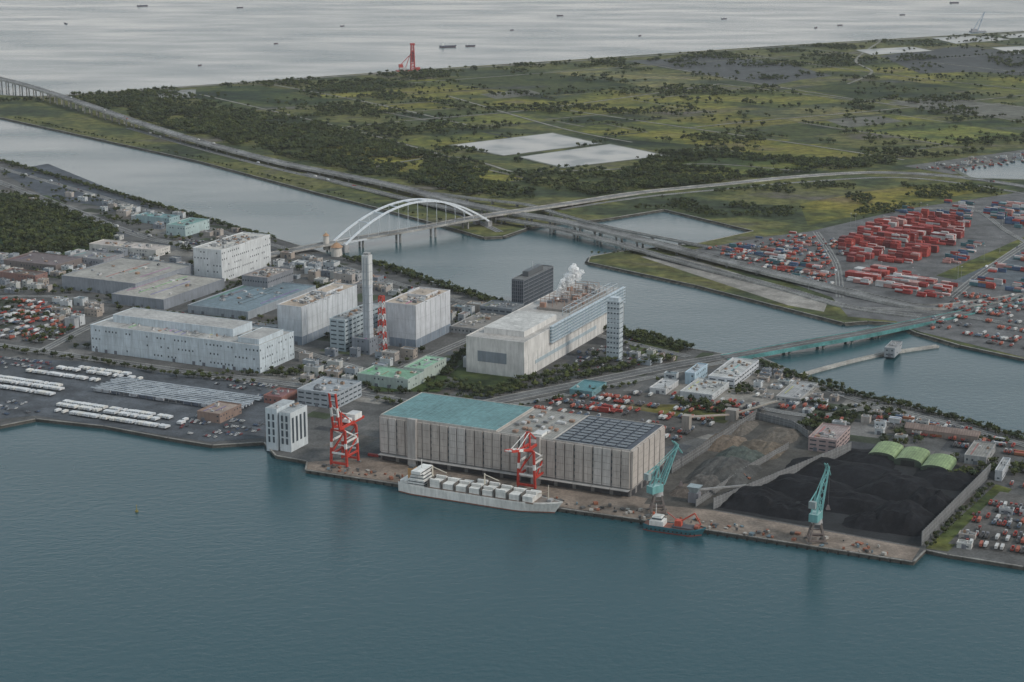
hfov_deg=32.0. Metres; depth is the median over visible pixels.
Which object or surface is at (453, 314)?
industrial building
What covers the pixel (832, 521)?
coal yard ground
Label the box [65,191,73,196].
industrial building
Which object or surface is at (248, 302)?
warehouse
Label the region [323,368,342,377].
industrial building
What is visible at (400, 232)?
arch bridge approach road
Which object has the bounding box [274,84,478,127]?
dirt track
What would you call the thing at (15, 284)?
industrial building
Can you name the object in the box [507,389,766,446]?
truck yard asphalt
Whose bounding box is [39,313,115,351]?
road
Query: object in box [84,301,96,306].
industrial building
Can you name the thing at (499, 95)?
bare earth
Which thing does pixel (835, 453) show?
dust screen
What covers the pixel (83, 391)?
parking asphalt
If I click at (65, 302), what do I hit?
industrial building
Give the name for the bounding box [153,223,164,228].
industrial building
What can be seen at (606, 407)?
container stack
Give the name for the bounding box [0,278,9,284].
industrial building
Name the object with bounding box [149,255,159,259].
industrial building
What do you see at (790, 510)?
coal pile
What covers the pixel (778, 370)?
industrial building
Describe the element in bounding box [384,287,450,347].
incinerator hall
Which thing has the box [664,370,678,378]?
industrial building
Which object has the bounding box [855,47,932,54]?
settling pond
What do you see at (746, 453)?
aggregate pile
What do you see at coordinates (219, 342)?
white factory
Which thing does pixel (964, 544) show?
industrial building
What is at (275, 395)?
brick store
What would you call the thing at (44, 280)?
industrial building
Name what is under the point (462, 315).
industrial building
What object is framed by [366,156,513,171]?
dirt track
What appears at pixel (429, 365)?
green roof depot
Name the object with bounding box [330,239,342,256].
ventilation tower
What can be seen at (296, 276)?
industrial building
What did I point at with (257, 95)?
grass fields
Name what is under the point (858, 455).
coal pile
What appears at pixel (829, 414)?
road
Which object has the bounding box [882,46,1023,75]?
bare earth
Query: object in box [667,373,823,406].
bare lot
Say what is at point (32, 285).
industrial building
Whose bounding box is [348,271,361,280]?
industrial building
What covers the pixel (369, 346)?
plant annex
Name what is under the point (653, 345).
lawn
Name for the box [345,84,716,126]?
dirt track
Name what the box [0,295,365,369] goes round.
road
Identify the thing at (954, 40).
settling pond
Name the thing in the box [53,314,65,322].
industrial building
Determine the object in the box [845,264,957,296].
container stack
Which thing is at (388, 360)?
industrial building
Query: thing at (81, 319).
industrial building
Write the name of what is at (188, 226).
warehouse
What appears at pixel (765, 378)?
industrial building
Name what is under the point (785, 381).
industrial building
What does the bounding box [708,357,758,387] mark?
site office
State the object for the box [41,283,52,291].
industrial building
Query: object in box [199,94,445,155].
dirt track
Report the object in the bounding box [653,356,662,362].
industrial building
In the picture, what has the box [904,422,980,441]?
warehouse
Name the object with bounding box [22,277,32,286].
industrial building
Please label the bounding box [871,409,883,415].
industrial building
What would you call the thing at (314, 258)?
industrial building
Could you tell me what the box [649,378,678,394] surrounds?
site office
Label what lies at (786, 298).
old runway road
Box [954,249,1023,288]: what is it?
paved lot
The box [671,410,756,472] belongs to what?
dust screen
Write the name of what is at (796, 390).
store
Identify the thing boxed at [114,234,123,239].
industrial building
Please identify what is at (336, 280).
industrial building
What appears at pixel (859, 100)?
dirt track
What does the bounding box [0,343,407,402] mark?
road
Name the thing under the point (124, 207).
industrial building
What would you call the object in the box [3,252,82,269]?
warehouse
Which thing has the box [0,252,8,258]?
industrial building
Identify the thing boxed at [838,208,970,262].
container stack
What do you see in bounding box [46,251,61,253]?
industrial building
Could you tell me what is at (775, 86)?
dirt track
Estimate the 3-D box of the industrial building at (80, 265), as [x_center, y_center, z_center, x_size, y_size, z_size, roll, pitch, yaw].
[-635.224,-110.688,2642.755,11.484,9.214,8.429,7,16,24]
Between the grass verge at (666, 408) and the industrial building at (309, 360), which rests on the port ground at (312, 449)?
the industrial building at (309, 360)
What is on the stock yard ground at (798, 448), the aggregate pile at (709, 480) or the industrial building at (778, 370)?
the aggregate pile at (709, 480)
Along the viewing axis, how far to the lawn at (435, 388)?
2028.51 m
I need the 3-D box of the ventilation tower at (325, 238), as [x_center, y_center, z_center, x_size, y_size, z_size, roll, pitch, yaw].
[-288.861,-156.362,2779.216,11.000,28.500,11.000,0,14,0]
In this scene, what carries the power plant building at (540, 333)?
on the port ground at (312, 449)
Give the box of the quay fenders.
[309,469,901,563]
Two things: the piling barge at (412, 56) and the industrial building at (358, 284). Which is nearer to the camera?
the industrial building at (358, 284)
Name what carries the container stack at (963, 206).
on the container terminal pavement
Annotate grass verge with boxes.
[597,253,839,317]
[619,404,727,422]
[926,484,1011,550]
[936,237,1023,279]
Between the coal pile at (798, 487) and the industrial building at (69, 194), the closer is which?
the coal pile at (798, 487)
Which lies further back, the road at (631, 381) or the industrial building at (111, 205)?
the industrial building at (111, 205)
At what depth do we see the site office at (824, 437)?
1802.98 m
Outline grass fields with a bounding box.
[189,33,1023,183]
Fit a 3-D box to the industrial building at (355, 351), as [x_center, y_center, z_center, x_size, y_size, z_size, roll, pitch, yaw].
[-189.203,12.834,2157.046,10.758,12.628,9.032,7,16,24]
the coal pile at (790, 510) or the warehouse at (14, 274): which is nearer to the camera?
the coal pile at (790, 510)
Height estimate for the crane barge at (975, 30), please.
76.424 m
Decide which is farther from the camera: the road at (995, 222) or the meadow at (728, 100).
the meadow at (728, 100)
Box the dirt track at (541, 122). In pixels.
[448,96,630,141]
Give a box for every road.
[0,167,690,357]
[0,180,274,257]
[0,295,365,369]
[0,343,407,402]
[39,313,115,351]
[48,32,1022,96]
[127,128,503,231]
[193,171,1023,270]
[361,338,465,389]
[485,351,738,402]
[508,360,727,404]
[560,177,1023,209]
[640,256,826,311]
[754,357,1023,446]
[762,406,946,424]
[813,232,843,297]
[848,307,1023,326]
[906,207,1023,241]
[948,242,1023,297]
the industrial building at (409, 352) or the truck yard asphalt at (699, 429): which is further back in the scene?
the industrial building at (409, 352)
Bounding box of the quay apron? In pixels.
[307,457,919,559]
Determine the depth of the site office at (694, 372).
2045.81 m
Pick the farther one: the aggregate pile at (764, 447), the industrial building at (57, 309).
the industrial building at (57, 309)
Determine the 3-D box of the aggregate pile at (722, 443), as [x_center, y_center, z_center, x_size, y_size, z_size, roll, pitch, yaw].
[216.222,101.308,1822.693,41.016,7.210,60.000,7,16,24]
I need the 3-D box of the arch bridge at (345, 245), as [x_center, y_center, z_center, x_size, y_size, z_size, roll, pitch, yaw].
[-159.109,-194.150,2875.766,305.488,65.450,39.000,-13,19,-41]
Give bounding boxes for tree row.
[0,116,1023,546]
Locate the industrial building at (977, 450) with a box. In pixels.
[964,440,995,464]
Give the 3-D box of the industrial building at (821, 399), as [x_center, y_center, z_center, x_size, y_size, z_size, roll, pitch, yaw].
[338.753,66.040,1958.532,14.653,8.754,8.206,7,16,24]
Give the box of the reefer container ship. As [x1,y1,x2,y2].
[398,459,562,512]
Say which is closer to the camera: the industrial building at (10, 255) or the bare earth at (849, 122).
the industrial building at (10, 255)
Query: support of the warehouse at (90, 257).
on the paved lots at (862, 436)
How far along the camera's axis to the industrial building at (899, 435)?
1832.72 m
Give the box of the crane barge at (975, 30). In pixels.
[969,12,985,31]
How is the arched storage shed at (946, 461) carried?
on the paved lots at (862, 436)
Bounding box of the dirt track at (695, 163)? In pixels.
[540,163,799,171]
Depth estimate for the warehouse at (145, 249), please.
2753.38 m
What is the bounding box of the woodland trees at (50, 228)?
[0,192,118,254]
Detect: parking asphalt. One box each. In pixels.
[0,357,271,441]
[1,164,157,208]
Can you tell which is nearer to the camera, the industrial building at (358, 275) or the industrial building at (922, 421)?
the industrial building at (922, 421)
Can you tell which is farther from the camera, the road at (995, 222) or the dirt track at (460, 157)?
the dirt track at (460, 157)
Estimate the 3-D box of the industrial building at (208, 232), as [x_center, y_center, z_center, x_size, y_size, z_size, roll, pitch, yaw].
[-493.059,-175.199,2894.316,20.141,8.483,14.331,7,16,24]
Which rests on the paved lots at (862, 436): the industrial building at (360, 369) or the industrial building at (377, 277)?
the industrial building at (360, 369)
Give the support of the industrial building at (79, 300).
on the port ground at (312, 449)
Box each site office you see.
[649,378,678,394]
[680,377,728,400]
[685,363,707,383]
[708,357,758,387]
[808,423,849,451]
[994,457,1010,480]
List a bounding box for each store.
[197,401,241,423]
[263,387,296,403]
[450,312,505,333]
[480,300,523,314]
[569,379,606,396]
[776,380,820,402]
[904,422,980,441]
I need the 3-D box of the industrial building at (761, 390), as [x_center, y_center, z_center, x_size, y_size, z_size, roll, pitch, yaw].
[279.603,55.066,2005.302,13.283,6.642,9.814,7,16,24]
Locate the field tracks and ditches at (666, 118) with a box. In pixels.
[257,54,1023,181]
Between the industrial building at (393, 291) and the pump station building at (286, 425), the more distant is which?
the industrial building at (393, 291)
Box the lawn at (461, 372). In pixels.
[448,363,518,392]
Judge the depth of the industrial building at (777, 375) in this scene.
2059.15 m
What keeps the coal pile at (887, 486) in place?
on the coal yard ground at (832, 521)
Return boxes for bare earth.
[157,89,195,97]
[481,89,541,98]
[826,116,902,127]
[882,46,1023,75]
[890,98,1023,119]
[906,150,1023,173]
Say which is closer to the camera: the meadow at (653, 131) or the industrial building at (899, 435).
the industrial building at (899, 435)
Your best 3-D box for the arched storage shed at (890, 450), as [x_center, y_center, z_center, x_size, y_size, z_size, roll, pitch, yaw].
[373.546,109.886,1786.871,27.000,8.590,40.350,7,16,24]
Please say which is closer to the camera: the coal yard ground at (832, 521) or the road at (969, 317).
the coal yard ground at (832, 521)
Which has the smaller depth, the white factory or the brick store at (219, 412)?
the brick store at (219, 412)
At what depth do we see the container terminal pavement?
2638.39 m
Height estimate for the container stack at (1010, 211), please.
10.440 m
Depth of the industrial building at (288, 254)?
2716.21 m
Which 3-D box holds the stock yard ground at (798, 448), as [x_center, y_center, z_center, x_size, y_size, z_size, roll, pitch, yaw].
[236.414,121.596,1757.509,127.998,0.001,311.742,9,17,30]
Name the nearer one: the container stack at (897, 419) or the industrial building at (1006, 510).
the industrial building at (1006, 510)
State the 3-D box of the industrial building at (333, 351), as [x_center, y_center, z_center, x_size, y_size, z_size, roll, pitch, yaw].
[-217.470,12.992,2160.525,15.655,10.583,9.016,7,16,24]
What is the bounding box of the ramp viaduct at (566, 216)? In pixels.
[433,192,796,267]
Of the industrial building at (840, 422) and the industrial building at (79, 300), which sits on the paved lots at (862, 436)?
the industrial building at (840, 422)
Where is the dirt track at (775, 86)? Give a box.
[655,65,894,105]
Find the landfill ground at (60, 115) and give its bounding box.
[0,31,1023,360]
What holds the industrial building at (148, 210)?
on the port ground at (312, 449)
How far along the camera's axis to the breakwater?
2149.96 m
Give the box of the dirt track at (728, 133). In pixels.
[562,109,904,159]
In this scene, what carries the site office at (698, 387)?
on the paved lots at (862, 436)
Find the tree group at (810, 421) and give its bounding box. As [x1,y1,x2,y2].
[0,165,1023,475]
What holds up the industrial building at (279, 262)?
on the port ground at (312, 449)
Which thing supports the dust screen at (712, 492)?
on the port ground at (312, 449)
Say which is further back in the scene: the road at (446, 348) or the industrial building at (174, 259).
the industrial building at (174, 259)
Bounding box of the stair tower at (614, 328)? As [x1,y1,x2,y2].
[606,296,623,360]
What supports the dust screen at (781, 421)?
on the port ground at (312, 449)
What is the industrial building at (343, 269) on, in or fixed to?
on the port ground at (312, 449)
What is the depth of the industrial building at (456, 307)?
2388.68 m
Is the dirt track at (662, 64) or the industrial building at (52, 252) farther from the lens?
the dirt track at (662, 64)
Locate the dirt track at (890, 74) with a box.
[746,54,1017,88]
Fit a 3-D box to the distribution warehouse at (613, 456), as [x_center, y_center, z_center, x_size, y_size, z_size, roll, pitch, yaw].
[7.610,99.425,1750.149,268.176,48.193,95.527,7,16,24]
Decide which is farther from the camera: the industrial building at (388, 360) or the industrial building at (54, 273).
the industrial building at (54, 273)
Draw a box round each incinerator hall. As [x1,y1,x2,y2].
[277,282,357,344]
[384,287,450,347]
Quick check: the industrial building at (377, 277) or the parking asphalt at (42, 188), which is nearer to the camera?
the industrial building at (377, 277)
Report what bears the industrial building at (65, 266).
on the port ground at (312, 449)
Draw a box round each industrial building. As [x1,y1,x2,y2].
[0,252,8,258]
[0,264,9,270]
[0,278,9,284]
[4,287,18,293]
[8,252,18,257]
[10,281,20,287]
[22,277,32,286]
[27,282,43,289]
[37,277,48,283]
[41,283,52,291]
[43,267,53,274]
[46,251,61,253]
[50,270,65,276]
[51,306,68,312]
[52,296,68,303]
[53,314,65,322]
[60,299,71,307]
[60,308,70,314]
[61,264,72,269]
[64,316,78,328]
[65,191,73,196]
[65,250,75,254]
[71,313,84,325]
[73,296,87,305]
[77,263,85,267]
[78,196,87,200]
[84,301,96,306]
[84,306,102,316]
[94,302,103,312]
[96,248,107,251]
[100,206,107,210]
[102,200,112,204]
[107,202,116,207]
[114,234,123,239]
[114,248,127,255]
[116,209,131,216]
[120,205,129,208]
[132,206,140,211]
[142,209,153,212]
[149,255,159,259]
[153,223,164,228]
[169,256,181,262]
[178,211,185,217]
[200,230,214,235]
[215,228,223,235]
[231,227,239,231]
[273,258,284,266]
[280,251,294,258]
[280,265,294,267]
[292,260,308,266]
[293,274,300,278]
[299,351,312,361]
[300,373,314,380]
[302,254,313,260]
[302,358,318,363]
[304,266,320,273]
[304,363,323,376]
[308,261,321,269]
[308,269,320,279]
[309,256,322,265]
[314,277,327,283]
[321,269,330,276]
[322,259,339,268]
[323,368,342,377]
[324,347,337,356]
[327,266,350,271]
[327,358,342,367]
[328,365,339,368]
[329,279,340,282]
[330,269,341,278]
[333,271,354,283]
[341,374,353,379]
[344,365,362,371]
[345,366,357,375]
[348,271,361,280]
[349,346,360,356]
[352,281,361,290]
[371,361,387,366]
[373,274,383,281]
[373,281,392,288]
[373,284,381,290]
[375,349,382,357]
[379,356,392,365]
[381,284,390,291]
[381,349,398,361]
[388,288,402,294]
[400,346,417,358]
[450,310,456,319]
[451,303,465,310]
[458,311,469,320]
[462,304,474,314]
[466,301,485,313]
[629,350,640,357]
[637,358,651,365]
[646,348,656,353]
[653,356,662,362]
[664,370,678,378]
[754,378,764,387]
[756,387,766,393]
[757,375,769,382]
[760,371,771,377]
[762,366,771,371]
[762,392,773,398]
[770,383,782,389]
[773,368,783,374]
[774,372,782,378]
[777,377,791,385]
[802,407,812,413]
[811,392,823,398]
[814,397,828,405]
[830,393,843,401]
[832,419,849,424]
[861,414,871,422]
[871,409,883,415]
[873,419,889,426]
[873,426,884,434]
[894,433,907,441]
[912,430,921,435]
[916,418,929,424]
[956,539,972,549]
[959,529,976,539]
[964,440,995,464]
[999,504,1014,514]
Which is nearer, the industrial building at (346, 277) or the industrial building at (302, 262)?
the industrial building at (346, 277)
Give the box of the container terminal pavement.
[695,192,1023,356]
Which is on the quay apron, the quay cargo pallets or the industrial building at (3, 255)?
the quay cargo pallets
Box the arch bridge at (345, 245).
[333,198,491,252]
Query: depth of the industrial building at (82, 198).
3199.02 m
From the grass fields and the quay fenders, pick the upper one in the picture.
the grass fields
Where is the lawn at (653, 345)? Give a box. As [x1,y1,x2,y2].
[628,336,679,360]
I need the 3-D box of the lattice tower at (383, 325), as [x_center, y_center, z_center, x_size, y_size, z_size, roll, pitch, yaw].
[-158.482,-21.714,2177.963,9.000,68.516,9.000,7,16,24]
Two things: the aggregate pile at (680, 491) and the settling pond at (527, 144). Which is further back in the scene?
the settling pond at (527, 144)
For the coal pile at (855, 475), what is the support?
on the coal yard ground at (832, 521)
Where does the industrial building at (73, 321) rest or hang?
on the port ground at (312, 449)
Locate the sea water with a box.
[0,0,1023,681]
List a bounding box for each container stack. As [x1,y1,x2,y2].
[368,453,379,456]
[587,404,669,436]
[721,231,828,279]
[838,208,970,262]
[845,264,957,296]
[888,414,1023,455]
[895,199,974,218]
[942,239,983,263]
[969,252,1023,292]
[983,200,1023,227]
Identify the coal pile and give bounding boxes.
[719,486,796,513]
[759,500,813,520]
[762,473,854,500]
[783,457,901,488]
[800,489,887,514]
[836,448,895,468]
[842,511,887,532]
[854,472,934,500]
[873,500,935,536]
[906,486,954,516]
[913,467,976,490]
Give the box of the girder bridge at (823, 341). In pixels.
[721,296,1023,359]
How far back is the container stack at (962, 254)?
2735.24 m
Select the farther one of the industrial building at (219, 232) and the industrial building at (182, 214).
the industrial building at (182, 214)
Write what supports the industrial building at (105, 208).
on the port ground at (312, 449)
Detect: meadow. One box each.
[484,89,845,117]
[554,120,766,147]
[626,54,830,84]
[800,182,989,224]
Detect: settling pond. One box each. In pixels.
[449,132,602,155]
[520,144,669,167]
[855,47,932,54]
[931,36,1010,43]
[951,159,1023,179]
[989,46,1023,53]
[999,33,1023,37]
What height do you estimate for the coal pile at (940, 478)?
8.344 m
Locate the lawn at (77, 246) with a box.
[0,194,115,257]
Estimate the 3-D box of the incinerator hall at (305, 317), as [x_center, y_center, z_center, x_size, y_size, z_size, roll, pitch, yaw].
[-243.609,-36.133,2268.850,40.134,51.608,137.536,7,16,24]
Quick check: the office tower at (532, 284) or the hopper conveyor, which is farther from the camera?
the office tower at (532, 284)
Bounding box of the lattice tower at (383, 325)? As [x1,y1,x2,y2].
[378,295,386,349]
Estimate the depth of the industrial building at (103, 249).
2734.59 m
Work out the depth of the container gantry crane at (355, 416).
1750.39 m
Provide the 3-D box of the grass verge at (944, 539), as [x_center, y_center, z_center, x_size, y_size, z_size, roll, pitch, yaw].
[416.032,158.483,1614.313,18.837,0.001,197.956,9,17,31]
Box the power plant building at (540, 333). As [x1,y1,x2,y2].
[463,280,625,378]
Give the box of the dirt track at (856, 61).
[847,41,880,83]
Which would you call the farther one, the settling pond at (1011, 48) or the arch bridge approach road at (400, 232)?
the settling pond at (1011, 48)
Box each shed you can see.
[61,257,192,293]
[111,273,224,309]
[868,441,903,460]
[894,446,929,467]
[920,453,956,470]
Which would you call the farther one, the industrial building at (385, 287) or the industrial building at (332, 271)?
the industrial building at (332, 271)
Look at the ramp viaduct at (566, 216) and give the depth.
2958.01 m
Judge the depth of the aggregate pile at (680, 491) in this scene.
1671.53 m
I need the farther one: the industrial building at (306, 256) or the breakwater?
the industrial building at (306, 256)
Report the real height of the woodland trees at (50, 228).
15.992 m
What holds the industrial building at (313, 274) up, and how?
on the port ground at (312, 449)
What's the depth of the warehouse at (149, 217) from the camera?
2993.52 m
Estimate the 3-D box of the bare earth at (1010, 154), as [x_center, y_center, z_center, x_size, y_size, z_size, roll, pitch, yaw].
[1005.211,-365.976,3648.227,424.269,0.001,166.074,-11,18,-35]
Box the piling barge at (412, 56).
[396,43,419,71]
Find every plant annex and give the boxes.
[329,303,381,351]
[351,324,389,354]
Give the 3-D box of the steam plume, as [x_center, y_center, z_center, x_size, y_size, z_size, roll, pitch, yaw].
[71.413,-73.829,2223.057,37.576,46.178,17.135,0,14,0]
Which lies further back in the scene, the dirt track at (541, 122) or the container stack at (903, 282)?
the dirt track at (541, 122)
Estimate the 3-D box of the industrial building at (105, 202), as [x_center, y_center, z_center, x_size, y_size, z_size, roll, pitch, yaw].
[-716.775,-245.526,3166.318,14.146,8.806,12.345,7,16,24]
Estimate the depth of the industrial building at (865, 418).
1893.06 m
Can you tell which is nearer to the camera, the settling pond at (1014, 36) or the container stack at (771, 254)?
the container stack at (771, 254)
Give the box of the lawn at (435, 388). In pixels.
[370,366,447,390]
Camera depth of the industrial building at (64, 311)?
2351.91 m
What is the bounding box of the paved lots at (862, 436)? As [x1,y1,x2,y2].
[0,176,1023,510]
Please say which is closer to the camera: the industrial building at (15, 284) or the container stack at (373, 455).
the container stack at (373, 455)
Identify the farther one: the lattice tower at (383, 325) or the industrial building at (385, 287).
the industrial building at (385, 287)
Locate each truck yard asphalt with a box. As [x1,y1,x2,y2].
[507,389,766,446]
[949,492,1023,554]
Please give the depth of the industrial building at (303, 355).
2131.43 m
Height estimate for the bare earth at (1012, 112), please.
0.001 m
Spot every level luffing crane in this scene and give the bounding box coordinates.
[644,440,682,514]
[804,463,830,543]
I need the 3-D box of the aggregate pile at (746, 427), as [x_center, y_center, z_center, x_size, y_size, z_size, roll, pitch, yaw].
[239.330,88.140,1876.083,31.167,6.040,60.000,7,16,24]
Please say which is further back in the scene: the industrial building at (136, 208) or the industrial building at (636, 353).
the industrial building at (136, 208)
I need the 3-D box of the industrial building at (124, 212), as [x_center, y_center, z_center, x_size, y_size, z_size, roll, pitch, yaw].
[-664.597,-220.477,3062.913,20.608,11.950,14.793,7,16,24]
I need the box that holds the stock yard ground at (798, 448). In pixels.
[644,419,824,509]
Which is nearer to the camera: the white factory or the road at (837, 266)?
the white factory
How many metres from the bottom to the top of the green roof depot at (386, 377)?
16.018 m
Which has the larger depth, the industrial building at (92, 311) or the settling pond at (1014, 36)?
the settling pond at (1014, 36)
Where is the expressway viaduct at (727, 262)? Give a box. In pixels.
[0,77,1023,309]
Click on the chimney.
(367, 286)
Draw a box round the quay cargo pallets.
[322,464,887,555]
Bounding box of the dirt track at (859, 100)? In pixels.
[723,84,1023,122]
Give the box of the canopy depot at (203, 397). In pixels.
[90,377,262,408]
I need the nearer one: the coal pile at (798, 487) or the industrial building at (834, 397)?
the coal pile at (798, 487)
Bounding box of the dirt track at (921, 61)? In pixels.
[805,48,1016,71]
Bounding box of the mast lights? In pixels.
[808,202,1020,289]
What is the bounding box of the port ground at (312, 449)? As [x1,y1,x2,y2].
[0,159,1023,569]
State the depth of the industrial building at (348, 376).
2045.38 m
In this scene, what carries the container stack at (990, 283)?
on the paved lot at (1010, 277)
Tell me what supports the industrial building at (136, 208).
on the port ground at (312, 449)
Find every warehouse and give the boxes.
[0,268,47,281]
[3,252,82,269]
[67,250,123,264]
[89,239,169,256]
[135,212,179,224]
[166,217,209,236]
[187,282,315,319]
[252,322,277,328]
[378,392,664,496]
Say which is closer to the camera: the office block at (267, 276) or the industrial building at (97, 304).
the industrial building at (97, 304)
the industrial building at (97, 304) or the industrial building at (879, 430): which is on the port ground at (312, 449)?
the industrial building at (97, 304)
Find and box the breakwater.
[800,345,938,375]
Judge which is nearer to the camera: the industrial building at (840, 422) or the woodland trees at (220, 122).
the industrial building at (840, 422)
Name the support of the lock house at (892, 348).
on the breakwater
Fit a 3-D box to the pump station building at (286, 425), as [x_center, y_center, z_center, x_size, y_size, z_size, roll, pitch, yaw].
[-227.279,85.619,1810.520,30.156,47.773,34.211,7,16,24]
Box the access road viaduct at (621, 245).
[301,173,921,317]
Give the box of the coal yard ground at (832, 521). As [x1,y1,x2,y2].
[715,449,982,546]
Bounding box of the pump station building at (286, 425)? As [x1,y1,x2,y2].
[265,399,307,451]
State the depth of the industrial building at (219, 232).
2890.07 m
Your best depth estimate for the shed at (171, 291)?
2443.89 m
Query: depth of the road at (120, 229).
3025.23 m
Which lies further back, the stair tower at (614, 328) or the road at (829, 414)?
the stair tower at (614, 328)
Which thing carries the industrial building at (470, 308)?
on the port ground at (312, 449)
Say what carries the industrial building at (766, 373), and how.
on the bare lot at (748, 397)
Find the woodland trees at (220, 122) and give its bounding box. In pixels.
[0,32,1023,217]
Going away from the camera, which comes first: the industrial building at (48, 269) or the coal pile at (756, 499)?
the coal pile at (756, 499)
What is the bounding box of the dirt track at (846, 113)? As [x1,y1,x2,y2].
[687,95,1022,127]
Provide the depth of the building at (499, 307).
2343.14 m
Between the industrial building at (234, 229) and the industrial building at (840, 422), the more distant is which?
the industrial building at (234, 229)
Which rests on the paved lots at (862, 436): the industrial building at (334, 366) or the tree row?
the industrial building at (334, 366)
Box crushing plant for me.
[682,400,777,431]
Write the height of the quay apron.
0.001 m
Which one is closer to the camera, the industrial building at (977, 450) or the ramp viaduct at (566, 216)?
the industrial building at (977, 450)
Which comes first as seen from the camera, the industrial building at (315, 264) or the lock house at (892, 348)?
the lock house at (892, 348)
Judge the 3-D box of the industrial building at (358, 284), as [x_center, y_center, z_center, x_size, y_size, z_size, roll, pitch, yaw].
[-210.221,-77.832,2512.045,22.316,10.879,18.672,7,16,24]
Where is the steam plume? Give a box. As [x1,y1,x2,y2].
[555,263,583,299]
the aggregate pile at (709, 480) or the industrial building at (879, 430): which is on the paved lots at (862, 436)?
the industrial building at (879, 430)
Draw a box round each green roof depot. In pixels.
[357,365,423,389]
[404,355,446,381]
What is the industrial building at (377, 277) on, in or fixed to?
on the port ground at (312, 449)
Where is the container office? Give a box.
[297,376,361,408]
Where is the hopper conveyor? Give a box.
[687,483,745,503]
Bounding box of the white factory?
[90,307,294,372]
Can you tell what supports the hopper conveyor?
on the port ground at (312, 449)
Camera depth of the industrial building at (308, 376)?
2053.89 m
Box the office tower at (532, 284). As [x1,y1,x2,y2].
[512,264,552,305]
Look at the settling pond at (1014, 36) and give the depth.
6593.90 m
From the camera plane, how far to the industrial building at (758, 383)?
2024.03 m
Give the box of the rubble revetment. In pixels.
[0,118,958,347]
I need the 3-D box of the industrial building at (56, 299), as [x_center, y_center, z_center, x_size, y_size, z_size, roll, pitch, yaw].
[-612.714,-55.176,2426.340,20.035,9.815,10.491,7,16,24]
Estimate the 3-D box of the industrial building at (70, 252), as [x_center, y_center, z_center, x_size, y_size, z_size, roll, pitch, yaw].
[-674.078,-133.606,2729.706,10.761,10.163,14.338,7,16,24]
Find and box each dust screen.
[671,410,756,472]
[695,442,788,506]
[713,442,850,509]
[756,412,808,437]
[921,463,990,545]
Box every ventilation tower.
[322,233,329,249]
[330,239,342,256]
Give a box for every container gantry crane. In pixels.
[328,393,363,468]
[504,429,546,489]
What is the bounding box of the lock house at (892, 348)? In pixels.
[884,340,901,357]
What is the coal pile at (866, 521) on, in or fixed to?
on the coal yard ground at (832, 521)
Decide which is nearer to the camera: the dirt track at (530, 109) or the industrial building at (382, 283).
the industrial building at (382, 283)
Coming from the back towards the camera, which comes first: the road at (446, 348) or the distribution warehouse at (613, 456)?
the road at (446, 348)
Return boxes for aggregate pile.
[669,483,701,498]
[683,474,721,493]
[684,456,761,489]
[703,433,747,451]
[714,445,763,462]
[717,419,758,435]
[739,439,789,459]
[757,426,801,443]
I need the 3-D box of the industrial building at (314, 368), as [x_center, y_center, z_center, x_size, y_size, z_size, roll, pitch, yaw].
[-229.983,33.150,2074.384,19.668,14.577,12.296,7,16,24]
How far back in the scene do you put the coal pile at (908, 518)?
1584.39 m
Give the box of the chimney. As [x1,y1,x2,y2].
[361,252,373,337]
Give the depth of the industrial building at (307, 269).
2609.11 m
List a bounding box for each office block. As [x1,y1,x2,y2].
[193,232,270,280]
[242,266,293,287]
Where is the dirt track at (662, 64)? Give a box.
[414,43,1017,82]
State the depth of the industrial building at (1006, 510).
1618.98 m

